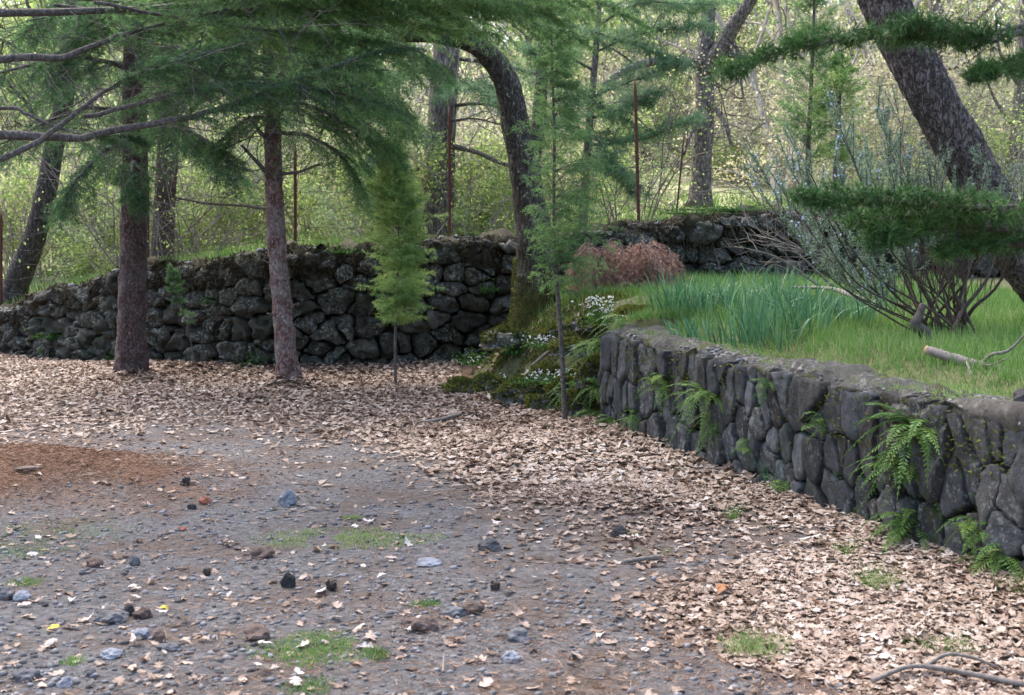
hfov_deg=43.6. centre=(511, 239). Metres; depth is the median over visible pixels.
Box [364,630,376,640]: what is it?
fallen leaf
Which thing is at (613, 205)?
bare thicket
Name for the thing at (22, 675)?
rock
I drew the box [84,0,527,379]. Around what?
pine tree
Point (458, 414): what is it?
stick
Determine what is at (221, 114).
slope tree
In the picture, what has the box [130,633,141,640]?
fallen leaf
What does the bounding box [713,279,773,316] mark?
narcissus clump
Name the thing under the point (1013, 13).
slope tree
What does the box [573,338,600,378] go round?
fern
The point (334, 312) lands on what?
dry stone wall
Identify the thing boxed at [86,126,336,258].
bare thicket
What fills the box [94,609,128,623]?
rock
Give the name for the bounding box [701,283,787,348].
narcissus clump
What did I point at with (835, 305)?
narcissus clump
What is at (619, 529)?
rock
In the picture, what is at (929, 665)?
root
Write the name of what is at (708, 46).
oak tree
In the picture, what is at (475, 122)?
bare thicket
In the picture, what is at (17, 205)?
leafy bush
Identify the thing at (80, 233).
leafy bush
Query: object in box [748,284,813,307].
narcissus clump
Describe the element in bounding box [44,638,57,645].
fallen leaf
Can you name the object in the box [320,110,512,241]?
leafy bush
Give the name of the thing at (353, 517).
grass tuft
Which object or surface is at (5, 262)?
bare thicket
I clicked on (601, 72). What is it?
leafy bush
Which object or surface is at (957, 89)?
leafy bush
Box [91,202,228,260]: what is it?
leafy bush
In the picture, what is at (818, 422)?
fern
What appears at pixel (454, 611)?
rock
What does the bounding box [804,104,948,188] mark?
leafy bush
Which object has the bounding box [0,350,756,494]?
leaf litter
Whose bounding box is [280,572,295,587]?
rock
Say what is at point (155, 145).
leafy bush
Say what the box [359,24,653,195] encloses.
bare thicket
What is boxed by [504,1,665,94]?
slope tree
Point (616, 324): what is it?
fern
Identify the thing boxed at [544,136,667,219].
leafy bush
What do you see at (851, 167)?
leafy bush
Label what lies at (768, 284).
narcissus clump
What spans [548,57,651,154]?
bare thicket
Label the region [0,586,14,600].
rock
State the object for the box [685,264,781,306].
narcissus clump
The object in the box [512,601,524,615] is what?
fallen leaf
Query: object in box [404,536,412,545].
fallen leaf
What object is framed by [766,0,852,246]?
conifer sapling
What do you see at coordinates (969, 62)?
bare thicket
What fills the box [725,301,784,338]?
narcissus clump
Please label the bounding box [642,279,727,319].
narcissus clump
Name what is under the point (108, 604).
fallen leaf
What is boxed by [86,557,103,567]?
rock
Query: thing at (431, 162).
leafy bush
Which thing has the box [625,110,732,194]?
bare thicket
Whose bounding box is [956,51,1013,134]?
leafy bush
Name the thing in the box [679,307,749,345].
narcissus clump
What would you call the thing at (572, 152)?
leafy bush
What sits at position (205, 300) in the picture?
herb
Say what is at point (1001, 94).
tree
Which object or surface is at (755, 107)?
bare thicket
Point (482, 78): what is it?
slope tree
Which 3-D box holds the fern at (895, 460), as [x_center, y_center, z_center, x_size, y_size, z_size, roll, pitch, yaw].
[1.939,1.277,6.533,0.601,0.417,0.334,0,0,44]
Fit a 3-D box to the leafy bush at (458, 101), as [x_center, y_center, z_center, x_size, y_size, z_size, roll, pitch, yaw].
[-1.300,-1.697,19.952,3.986,3.599,3.642,0,0,-18]
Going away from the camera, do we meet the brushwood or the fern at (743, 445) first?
the fern at (743, 445)
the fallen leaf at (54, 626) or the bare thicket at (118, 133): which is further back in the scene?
the bare thicket at (118, 133)
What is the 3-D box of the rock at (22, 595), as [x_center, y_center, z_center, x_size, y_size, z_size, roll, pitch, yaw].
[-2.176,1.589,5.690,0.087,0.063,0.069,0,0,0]
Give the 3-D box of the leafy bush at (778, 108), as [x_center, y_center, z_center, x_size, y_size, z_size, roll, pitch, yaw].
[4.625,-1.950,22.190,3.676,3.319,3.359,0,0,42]
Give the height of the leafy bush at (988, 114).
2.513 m
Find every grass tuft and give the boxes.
[0,540,80,560]
[2,516,142,548]
[2,574,44,586]
[57,651,90,665]
[247,628,376,668]
[248,526,447,549]
[278,670,335,694]
[340,513,365,520]
[360,643,391,661]
[408,596,439,606]
[618,546,683,554]
[712,621,796,661]
[715,493,748,520]
[744,447,780,484]
[830,534,862,556]
[840,555,916,591]
[900,628,993,656]
[987,575,1023,592]
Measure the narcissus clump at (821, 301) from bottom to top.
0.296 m
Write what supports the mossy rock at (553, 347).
on the terrace ground at (509, 367)
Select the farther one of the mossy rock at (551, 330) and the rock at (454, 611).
the mossy rock at (551, 330)
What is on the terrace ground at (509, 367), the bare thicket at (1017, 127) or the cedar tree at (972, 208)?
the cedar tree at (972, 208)
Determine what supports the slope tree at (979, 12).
on the hillside
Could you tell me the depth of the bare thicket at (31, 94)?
28.20 m
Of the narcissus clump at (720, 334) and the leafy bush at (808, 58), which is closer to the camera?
the narcissus clump at (720, 334)
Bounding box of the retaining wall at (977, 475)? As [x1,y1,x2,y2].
[598,323,1023,573]
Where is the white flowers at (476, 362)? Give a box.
[450,355,500,367]
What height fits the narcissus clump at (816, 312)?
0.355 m
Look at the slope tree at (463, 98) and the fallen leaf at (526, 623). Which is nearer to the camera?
the fallen leaf at (526, 623)
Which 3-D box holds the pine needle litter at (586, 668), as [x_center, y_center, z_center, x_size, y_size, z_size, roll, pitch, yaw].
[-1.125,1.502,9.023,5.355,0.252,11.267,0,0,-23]
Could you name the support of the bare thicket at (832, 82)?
on the hillside
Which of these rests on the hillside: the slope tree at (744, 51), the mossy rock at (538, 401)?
the slope tree at (744, 51)
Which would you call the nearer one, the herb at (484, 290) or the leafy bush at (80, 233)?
the herb at (484, 290)
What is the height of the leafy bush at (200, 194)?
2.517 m
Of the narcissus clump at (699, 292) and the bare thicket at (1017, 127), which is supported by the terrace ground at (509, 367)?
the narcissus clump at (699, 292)
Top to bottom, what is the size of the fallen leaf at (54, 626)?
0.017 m
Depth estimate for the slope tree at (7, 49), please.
30.25 m
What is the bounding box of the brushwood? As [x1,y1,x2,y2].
[714,183,871,294]
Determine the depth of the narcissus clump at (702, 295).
10.78 m
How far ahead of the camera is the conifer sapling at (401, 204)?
13.49 m
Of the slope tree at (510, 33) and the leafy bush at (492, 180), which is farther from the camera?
the slope tree at (510, 33)
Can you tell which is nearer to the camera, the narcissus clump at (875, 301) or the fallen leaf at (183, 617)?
the fallen leaf at (183, 617)
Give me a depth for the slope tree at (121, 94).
36.41 m
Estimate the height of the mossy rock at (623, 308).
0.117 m
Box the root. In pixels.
[871,652,1023,687]
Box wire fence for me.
[0,75,1023,304]
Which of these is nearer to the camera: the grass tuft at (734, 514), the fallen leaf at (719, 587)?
the fallen leaf at (719, 587)
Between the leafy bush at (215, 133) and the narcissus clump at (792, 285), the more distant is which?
the leafy bush at (215, 133)
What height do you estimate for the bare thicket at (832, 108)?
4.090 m
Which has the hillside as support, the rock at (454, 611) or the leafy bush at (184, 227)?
the leafy bush at (184, 227)
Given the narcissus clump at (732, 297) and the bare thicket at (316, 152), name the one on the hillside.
the bare thicket at (316, 152)
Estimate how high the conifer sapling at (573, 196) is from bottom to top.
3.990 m
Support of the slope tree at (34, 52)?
on the hillside
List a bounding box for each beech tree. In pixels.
[854,0,1010,184]
[886,0,1023,199]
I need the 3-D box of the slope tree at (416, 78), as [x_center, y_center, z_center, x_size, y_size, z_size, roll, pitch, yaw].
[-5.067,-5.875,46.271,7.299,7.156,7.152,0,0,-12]
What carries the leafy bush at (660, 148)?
on the hillside
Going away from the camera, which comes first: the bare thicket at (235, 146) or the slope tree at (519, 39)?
the bare thicket at (235, 146)
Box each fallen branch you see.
[794,286,863,298]
[924,334,1023,373]
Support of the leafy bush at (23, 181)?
on the hillside
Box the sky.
[2,0,1013,53]
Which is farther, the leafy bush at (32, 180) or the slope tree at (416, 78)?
the slope tree at (416, 78)
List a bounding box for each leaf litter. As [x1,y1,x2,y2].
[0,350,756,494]
[0,479,1023,694]
[468,302,620,416]
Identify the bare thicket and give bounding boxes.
[0,17,149,180]
[0,46,112,281]
[0,74,314,271]
[0,96,152,237]
[0,100,77,221]
[0,115,102,273]
[0,142,149,289]
[20,69,327,255]
[40,45,290,213]
[50,45,264,254]
[79,136,266,259]
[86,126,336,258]
[149,105,313,163]
[191,80,428,237]
[242,72,427,220]
[288,26,534,242]
[294,43,482,146]
[329,78,525,181]
[333,49,628,219]
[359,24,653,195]
[375,115,590,235]
[419,56,590,147]
[467,71,734,223]
[468,107,607,190]
[492,46,616,163]
[494,121,610,221]
[540,20,781,222]
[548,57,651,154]
[556,64,668,150]
[603,55,717,168]
[605,0,725,164]
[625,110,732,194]
[641,15,873,188]
[643,61,823,179]
[651,25,799,183]
[654,81,813,178]
[666,26,880,208]
[686,2,866,174]
[715,0,1010,189]
[715,0,1011,195]
[733,72,1005,192]
[744,115,923,204]
[760,49,914,180]
[827,99,1020,192]
[856,112,1023,193]
[873,47,1008,141]
[905,106,1023,198]
[910,0,1018,147]
[942,79,1023,197]
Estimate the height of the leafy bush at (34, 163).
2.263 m
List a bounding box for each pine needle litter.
[0,388,1023,694]
[0,433,503,532]
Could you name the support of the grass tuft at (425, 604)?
on the ground at (472, 538)
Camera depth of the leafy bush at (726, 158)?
30.14 m
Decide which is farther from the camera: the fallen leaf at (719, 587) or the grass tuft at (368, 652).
the fallen leaf at (719, 587)
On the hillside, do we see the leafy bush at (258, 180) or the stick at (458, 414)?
the leafy bush at (258, 180)
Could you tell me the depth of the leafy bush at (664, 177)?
23.06 m
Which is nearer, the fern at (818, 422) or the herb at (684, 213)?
the fern at (818, 422)
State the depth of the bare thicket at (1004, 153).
18.38 m
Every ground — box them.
[0,356,1023,694]
[472,277,1023,416]
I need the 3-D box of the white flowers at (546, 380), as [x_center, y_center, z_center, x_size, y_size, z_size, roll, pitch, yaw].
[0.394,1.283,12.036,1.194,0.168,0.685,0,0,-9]
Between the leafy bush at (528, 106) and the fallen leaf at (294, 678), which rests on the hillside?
the leafy bush at (528, 106)
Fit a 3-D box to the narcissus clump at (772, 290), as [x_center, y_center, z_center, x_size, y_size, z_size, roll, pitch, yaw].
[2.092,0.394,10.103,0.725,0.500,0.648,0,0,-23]
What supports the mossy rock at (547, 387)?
on the mossy rock at (538, 401)
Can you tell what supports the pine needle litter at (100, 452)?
on the ground at (472, 538)
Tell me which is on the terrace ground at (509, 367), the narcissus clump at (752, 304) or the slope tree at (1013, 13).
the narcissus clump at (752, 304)
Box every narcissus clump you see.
[621,268,706,315]
[636,262,724,311]
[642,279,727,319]
[658,308,715,340]
[659,275,728,312]
[670,314,738,344]
[676,270,743,317]
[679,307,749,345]
[680,271,738,298]
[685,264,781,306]
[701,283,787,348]
[702,269,762,305]
[704,280,785,344]
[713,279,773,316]
[721,291,801,331]
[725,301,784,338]
[736,267,809,303]
[739,260,823,311]
[746,300,816,351]
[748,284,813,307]
[749,266,832,308]
[754,270,848,338]
[760,270,842,319]
[764,288,847,326]
[782,285,849,308]
[790,287,846,316]
[808,289,871,322]
[819,283,889,326]
[820,292,868,308]
[822,294,871,317]
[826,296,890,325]
[836,284,898,309]
[845,293,902,315]
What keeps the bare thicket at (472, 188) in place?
on the hillside
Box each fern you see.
[541,380,574,414]
[549,339,600,398]
[566,377,600,407]
[571,403,599,420]
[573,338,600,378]
[581,313,631,351]
[592,414,615,427]
[609,406,641,435]
[630,372,668,416]
[662,381,723,446]
[684,410,726,455]
[729,437,751,455]
[747,378,774,407]
[763,476,790,491]
[800,411,826,443]
[840,402,943,499]
[845,450,941,520]
[857,507,928,558]
[935,515,989,558]
[952,543,1023,579]
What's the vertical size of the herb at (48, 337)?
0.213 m
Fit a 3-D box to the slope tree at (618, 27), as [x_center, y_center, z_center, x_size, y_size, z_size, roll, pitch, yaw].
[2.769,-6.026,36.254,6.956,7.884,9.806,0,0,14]
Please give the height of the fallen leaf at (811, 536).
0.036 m
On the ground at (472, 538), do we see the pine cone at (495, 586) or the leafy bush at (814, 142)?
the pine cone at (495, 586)
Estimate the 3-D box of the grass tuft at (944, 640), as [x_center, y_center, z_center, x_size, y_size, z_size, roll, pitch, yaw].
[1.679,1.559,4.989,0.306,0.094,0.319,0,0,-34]
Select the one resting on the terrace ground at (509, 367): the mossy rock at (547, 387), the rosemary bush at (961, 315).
the rosemary bush at (961, 315)
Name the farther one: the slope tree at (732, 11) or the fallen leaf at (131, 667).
the slope tree at (732, 11)
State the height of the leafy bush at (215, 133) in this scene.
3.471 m
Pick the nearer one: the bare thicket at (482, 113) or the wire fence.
the wire fence
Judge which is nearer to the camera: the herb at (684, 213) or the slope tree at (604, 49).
the herb at (684, 213)
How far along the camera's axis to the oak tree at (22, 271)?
19.16 m
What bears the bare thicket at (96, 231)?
on the hillside
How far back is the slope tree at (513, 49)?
57.84 m
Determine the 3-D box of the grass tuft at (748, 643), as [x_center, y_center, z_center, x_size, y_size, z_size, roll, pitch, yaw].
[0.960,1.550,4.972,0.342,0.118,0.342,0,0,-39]
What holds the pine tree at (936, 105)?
on the terrace ground at (509, 367)
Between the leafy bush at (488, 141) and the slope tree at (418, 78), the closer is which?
the leafy bush at (488, 141)
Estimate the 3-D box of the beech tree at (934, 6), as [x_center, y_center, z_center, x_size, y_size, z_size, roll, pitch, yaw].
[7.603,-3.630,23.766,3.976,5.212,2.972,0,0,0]
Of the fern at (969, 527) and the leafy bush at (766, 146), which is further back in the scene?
the leafy bush at (766, 146)
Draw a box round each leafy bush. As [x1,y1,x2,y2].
[0,118,94,272]
[0,124,83,226]
[0,128,154,275]
[0,130,70,217]
[0,154,116,280]
[1,142,92,186]
[4,145,154,266]
[5,148,111,269]
[29,187,206,277]
[50,181,197,281]
[76,149,248,256]
[80,83,204,196]
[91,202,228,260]
[147,90,339,186]
[148,112,325,241]
[175,164,288,256]
[178,122,263,210]
[179,158,263,227]
[196,131,355,226]
[241,144,291,201]
[256,123,422,226]
[281,100,381,225]
[282,150,383,239]
[291,172,426,242]
[312,20,508,234]
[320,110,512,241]
[323,97,471,163]
[404,24,600,152]
[409,122,511,233]
[411,80,500,209]
[414,120,548,229]
[414,163,505,226]
[456,59,617,160]
[456,138,504,183]
[457,129,601,194]
[459,146,601,233]
[473,58,684,224]
[495,85,660,200]
[496,22,686,149]
[542,124,612,187]
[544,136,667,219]
[550,9,686,158]
[564,26,690,163]
[579,20,697,157]
[590,156,689,208]
[614,89,689,172]
[640,12,807,178]
[640,122,756,178]
[650,89,752,162]
[662,50,906,205]
[673,134,749,183]
[678,23,880,189]
[691,125,767,186]
[712,0,989,195]
[714,10,872,162]
[726,0,964,190]
[738,10,913,162]
[740,69,890,173]
[741,122,829,187]
[743,129,804,175]
[802,159,926,208]
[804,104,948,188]
[815,20,1001,149]
[858,54,1009,188]
[867,41,1013,163]
[868,42,1012,159]
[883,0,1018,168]
[933,98,1023,197]
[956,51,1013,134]
[962,41,1013,156]
[972,93,1009,133]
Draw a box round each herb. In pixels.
[24,326,66,340]
[198,292,219,305]
[217,243,256,257]
[237,347,274,366]
[313,244,372,254]
[451,347,495,364]
[474,278,498,294]
[497,333,528,355]
[636,204,742,215]
[665,197,792,212]
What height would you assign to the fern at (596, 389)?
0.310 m
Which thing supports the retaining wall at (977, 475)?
on the ground at (472, 538)
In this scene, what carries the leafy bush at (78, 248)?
on the hillside
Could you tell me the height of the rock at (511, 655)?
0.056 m
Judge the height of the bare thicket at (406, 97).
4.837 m
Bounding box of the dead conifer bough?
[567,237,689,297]
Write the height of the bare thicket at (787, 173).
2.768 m
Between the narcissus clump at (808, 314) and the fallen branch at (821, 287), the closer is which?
the narcissus clump at (808, 314)
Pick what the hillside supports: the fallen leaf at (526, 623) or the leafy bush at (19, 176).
the leafy bush at (19, 176)
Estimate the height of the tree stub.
0.293 m
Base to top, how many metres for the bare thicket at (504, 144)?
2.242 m
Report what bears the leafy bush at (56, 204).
on the hillside
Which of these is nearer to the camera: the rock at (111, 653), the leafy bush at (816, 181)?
the rock at (111, 653)
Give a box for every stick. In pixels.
[423,412,461,422]
[442,652,444,673]
[528,351,549,367]
[623,554,663,562]
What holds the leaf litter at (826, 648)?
on the ground at (472, 538)
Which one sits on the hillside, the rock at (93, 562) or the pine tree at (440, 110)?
the pine tree at (440, 110)
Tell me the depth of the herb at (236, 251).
15.27 m
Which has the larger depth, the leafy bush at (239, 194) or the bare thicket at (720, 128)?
the bare thicket at (720, 128)
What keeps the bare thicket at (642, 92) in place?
on the hillside
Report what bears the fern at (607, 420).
on the ground at (472, 538)
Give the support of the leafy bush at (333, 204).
on the hillside
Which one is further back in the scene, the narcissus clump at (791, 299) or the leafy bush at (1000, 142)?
the leafy bush at (1000, 142)
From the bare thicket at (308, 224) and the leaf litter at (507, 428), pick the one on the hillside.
the bare thicket at (308, 224)
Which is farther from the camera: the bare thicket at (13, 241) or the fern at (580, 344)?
the bare thicket at (13, 241)
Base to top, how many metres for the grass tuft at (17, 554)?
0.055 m
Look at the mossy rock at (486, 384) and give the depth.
12.92 m
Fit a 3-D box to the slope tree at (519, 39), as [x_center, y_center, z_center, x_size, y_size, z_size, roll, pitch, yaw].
[0.367,-7.044,36.733,8.352,9.467,11.775,0,0,-13]
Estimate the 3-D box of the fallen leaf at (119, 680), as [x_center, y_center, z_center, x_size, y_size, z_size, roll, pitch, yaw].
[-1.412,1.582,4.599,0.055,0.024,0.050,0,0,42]
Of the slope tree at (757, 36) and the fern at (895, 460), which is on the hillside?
the slope tree at (757, 36)
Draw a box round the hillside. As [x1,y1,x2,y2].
[0,50,1009,293]
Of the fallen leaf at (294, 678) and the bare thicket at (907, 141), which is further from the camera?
the bare thicket at (907, 141)
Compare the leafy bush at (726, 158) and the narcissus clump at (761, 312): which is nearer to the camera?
the narcissus clump at (761, 312)
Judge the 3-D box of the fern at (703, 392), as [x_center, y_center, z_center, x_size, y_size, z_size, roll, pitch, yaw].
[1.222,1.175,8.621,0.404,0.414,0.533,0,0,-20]
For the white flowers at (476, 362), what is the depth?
14.21 m
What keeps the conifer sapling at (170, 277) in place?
on the ground at (472, 538)
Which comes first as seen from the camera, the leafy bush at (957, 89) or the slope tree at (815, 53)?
the leafy bush at (957, 89)
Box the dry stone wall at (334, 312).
[0,204,1000,366]
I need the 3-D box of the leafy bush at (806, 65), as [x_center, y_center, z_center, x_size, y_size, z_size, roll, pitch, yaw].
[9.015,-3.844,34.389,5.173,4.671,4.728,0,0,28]
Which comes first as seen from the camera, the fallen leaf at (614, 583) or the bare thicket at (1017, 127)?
the fallen leaf at (614, 583)
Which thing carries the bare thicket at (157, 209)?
on the hillside
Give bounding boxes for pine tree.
[0,0,291,372]
[13,0,305,259]
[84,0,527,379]
[328,0,722,235]
[512,0,743,229]
[856,0,1023,302]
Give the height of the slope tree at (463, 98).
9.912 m
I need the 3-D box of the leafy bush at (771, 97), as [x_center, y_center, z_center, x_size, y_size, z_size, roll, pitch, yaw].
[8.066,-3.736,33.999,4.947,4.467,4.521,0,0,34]
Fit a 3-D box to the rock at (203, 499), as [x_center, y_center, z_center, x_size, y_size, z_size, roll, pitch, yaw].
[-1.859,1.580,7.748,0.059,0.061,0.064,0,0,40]
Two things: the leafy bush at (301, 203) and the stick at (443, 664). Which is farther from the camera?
the leafy bush at (301, 203)
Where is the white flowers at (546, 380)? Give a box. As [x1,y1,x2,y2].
[489,368,575,386]
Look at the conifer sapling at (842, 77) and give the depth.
13.17 m
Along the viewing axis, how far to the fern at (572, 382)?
11.54 m
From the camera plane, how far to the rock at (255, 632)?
5.11 m
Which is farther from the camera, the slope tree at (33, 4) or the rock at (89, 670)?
the slope tree at (33, 4)
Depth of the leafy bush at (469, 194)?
19.40 m
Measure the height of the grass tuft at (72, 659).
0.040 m
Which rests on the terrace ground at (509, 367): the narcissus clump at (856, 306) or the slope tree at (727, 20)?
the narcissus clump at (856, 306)
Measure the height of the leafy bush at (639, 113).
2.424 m
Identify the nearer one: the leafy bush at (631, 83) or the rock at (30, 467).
the rock at (30, 467)
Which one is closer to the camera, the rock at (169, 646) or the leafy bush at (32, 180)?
the rock at (169, 646)
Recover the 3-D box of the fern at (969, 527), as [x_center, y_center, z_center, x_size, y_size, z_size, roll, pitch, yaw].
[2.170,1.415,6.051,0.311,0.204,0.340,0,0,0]
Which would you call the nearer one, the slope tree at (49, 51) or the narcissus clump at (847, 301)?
the narcissus clump at (847, 301)
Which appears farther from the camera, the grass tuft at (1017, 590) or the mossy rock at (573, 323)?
the mossy rock at (573, 323)
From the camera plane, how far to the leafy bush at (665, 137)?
33.92 m
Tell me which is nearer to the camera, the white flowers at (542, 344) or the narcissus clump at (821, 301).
the narcissus clump at (821, 301)
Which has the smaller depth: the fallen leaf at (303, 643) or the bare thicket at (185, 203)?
the fallen leaf at (303, 643)
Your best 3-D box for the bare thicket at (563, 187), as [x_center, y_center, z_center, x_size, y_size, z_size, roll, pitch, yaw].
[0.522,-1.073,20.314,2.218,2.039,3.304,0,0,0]
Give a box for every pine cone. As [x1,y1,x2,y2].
[203,568,210,575]
[326,578,336,590]
[490,580,500,590]
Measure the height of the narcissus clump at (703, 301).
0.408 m
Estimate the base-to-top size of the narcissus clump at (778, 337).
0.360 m
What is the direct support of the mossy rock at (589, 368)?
on the moss
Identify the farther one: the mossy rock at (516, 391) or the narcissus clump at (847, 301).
the mossy rock at (516, 391)
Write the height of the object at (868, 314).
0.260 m
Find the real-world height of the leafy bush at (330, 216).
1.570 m
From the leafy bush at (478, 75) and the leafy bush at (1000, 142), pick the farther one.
the leafy bush at (478, 75)
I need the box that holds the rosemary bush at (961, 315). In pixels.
[743,78,1023,337]
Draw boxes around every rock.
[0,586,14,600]
[12,590,31,600]
[12,669,40,682]
[13,465,43,470]
[56,676,73,687]
[83,667,97,676]
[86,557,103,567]
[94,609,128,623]
[100,648,123,659]
[123,604,134,615]
[129,555,139,565]
[132,607,152,618]
[133,628,149,639]
[152,629,165,642]
[155,643,180,650]
[180,477,190,485]
[187,503,196,509]
[198,496,210,503]
[241,393,266,398]
[244,624,269,640]
[250,545,275,558]
[277,488,296,505]
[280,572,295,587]
[401,616,438,632]
[416,557,442,566]
[439,606,466,617]
[440,375,483,393]
[461,600,484,614]
[472,372,503,391]
[478,537,500,551]
[479,322,532,348]
[488,374,545,404]
[500,650,522,662]
[506,627,532,642]
[524,361,571,380]
[524,392,560,410]
[531,322,557,342]
[542,375,573,395]
[547,336,599,356]
[556,315,607,331]
[556,379,600,414]
[573,352,600,388]
[611,524,626,537]
[613,303,653,314]
[1013,388,1023,401]
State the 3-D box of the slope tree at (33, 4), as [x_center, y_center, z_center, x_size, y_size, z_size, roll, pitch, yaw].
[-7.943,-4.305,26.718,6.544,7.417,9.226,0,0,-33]
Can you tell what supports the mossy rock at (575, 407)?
on the terrace ground at (509, 367)
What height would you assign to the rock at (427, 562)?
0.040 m
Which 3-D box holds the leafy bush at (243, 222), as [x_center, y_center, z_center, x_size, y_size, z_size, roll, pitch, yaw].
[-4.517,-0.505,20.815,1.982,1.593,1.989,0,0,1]
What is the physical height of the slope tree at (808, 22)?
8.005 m
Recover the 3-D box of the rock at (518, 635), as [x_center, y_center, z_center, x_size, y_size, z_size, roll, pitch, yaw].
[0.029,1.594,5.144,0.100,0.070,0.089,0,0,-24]
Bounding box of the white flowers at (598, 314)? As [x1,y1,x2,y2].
[562,295,626,325]
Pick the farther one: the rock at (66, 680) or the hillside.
the hillside
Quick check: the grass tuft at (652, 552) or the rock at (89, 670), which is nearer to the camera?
the rock at (89, 670)
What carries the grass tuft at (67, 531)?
on the ground at (472, 538)
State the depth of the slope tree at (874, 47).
30.29 m
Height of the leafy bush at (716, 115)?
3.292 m
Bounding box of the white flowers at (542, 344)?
[505,334,554,349]
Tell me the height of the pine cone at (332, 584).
0.050 m
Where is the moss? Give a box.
[469,287,684,418]
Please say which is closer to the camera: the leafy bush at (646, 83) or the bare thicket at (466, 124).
the bare thicket at (466, 124)
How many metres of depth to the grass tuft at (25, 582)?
5.93 m
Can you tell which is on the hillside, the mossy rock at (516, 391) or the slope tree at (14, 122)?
the slope tree at (14, 122)
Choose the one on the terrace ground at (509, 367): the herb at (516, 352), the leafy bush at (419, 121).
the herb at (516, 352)
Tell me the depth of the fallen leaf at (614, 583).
5.87 m
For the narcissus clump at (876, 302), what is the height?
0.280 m
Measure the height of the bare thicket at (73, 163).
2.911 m
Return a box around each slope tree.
[0,0,111,150]
[0,0,122,143]
[0,0,261,171]
[0,0,262,156]
[0,0,291,168]
[0,0,295,187]
[0,91,73,159]
[91,13,428,174]
[100,44,261,140]
[200,15,405,145]
[293,25,466,106]
[375,22,528,128]
[384,43,432,106]
[386,23,492,138]
[398,2,683,139]
[459,0,618,152]
[489,0,741,160]
[491,0,782,142]
[493,15,556,90]
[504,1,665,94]
[507,9,610,92]
[522,1,786,99]
[524,0,828,166]
[587,0,838,90]
[602,0,989,193]
[648,0,1017,149]
[663,0,866,148]
[715,0,863,135]
[735,0,867,134]
[749,5,1010,128]
[757,0,1018,116]
[769,1,875,139]
[811,0,1006,141]
[822,1,1016,73]
[861,0,1017,125]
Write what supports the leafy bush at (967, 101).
on the hillside
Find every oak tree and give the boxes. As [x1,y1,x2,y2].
[0,0,155,303]
[205,1,560,354]
[547,0,860,206]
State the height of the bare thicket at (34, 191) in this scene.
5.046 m
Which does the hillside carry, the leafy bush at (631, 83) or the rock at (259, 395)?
the leafy bush at (631, 83)
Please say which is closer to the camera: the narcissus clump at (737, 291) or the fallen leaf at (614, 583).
the fallen leaf at (614, 583)
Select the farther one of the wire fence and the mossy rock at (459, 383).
the wire fence
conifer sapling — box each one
[164,262,196,364]
[356,137,447,382]
[505,0,623,423]
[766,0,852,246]
[785,51,874,244]
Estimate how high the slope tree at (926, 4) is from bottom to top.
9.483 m
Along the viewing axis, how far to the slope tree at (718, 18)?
27.99 m
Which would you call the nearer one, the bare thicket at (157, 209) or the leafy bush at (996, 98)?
the bare thicket at (157, 209)
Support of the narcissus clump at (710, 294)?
on the terrace ground at (509, 367)
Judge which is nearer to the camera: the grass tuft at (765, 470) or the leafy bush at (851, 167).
the grass tuft at (765, 470)
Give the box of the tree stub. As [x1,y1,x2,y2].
[910,303,934,342]
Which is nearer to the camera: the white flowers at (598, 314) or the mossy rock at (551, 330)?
the white flowers at (598, 314)
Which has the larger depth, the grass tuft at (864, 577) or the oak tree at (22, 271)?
the oak tree at (22, 271)
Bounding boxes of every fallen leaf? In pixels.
[17,601,31,605]
[27,551,38,556]
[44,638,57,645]
[47,624,59,628]
[102,603,116,607]
[111,675,125,685]
[128,664,136,669]
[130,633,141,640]
[179,636,190,642]
[180,615,188,619]
[255,662,269,668]
[288,675,301,685]
[294,667,303,673]
[297,640,308,646]
[352,623,364,631]
[357,641,373,647]
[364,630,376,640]
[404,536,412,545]
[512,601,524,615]
[522,621,529,626]
[570,651,582,657]
[610,581,619,585]
[714,583,728,592]
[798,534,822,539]
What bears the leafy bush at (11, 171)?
on the hillside
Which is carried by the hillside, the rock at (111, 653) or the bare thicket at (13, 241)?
the bare thicket at (13, 241)
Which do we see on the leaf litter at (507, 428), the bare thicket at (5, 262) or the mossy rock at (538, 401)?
the mossy rock at (538, 401)
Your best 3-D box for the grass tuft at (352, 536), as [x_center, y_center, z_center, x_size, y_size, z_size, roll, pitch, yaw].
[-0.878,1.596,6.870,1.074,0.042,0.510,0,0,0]
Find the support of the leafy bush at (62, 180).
on the hillside
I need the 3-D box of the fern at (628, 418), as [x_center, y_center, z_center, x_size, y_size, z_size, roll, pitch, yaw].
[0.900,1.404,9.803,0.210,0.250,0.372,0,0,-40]
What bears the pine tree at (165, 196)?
on the hillside
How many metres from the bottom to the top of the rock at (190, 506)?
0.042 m
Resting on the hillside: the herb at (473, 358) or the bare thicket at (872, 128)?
the bare thicket at (872, 128)
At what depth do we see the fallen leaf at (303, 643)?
5.03 m
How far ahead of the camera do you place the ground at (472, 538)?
6.38 m
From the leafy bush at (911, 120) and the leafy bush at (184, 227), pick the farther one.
the leafy bush at (911, 120)
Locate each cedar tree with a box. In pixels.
[0,0,656,240]
[698,0,1023,271]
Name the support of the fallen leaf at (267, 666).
on the ground at (472, 538)
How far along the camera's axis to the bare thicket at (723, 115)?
30.80 m
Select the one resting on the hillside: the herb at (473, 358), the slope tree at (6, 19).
the slope tree at (6, 19)
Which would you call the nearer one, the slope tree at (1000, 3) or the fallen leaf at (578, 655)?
the fallen leaf at (578, 655)
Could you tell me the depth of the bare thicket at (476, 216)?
17.04 m

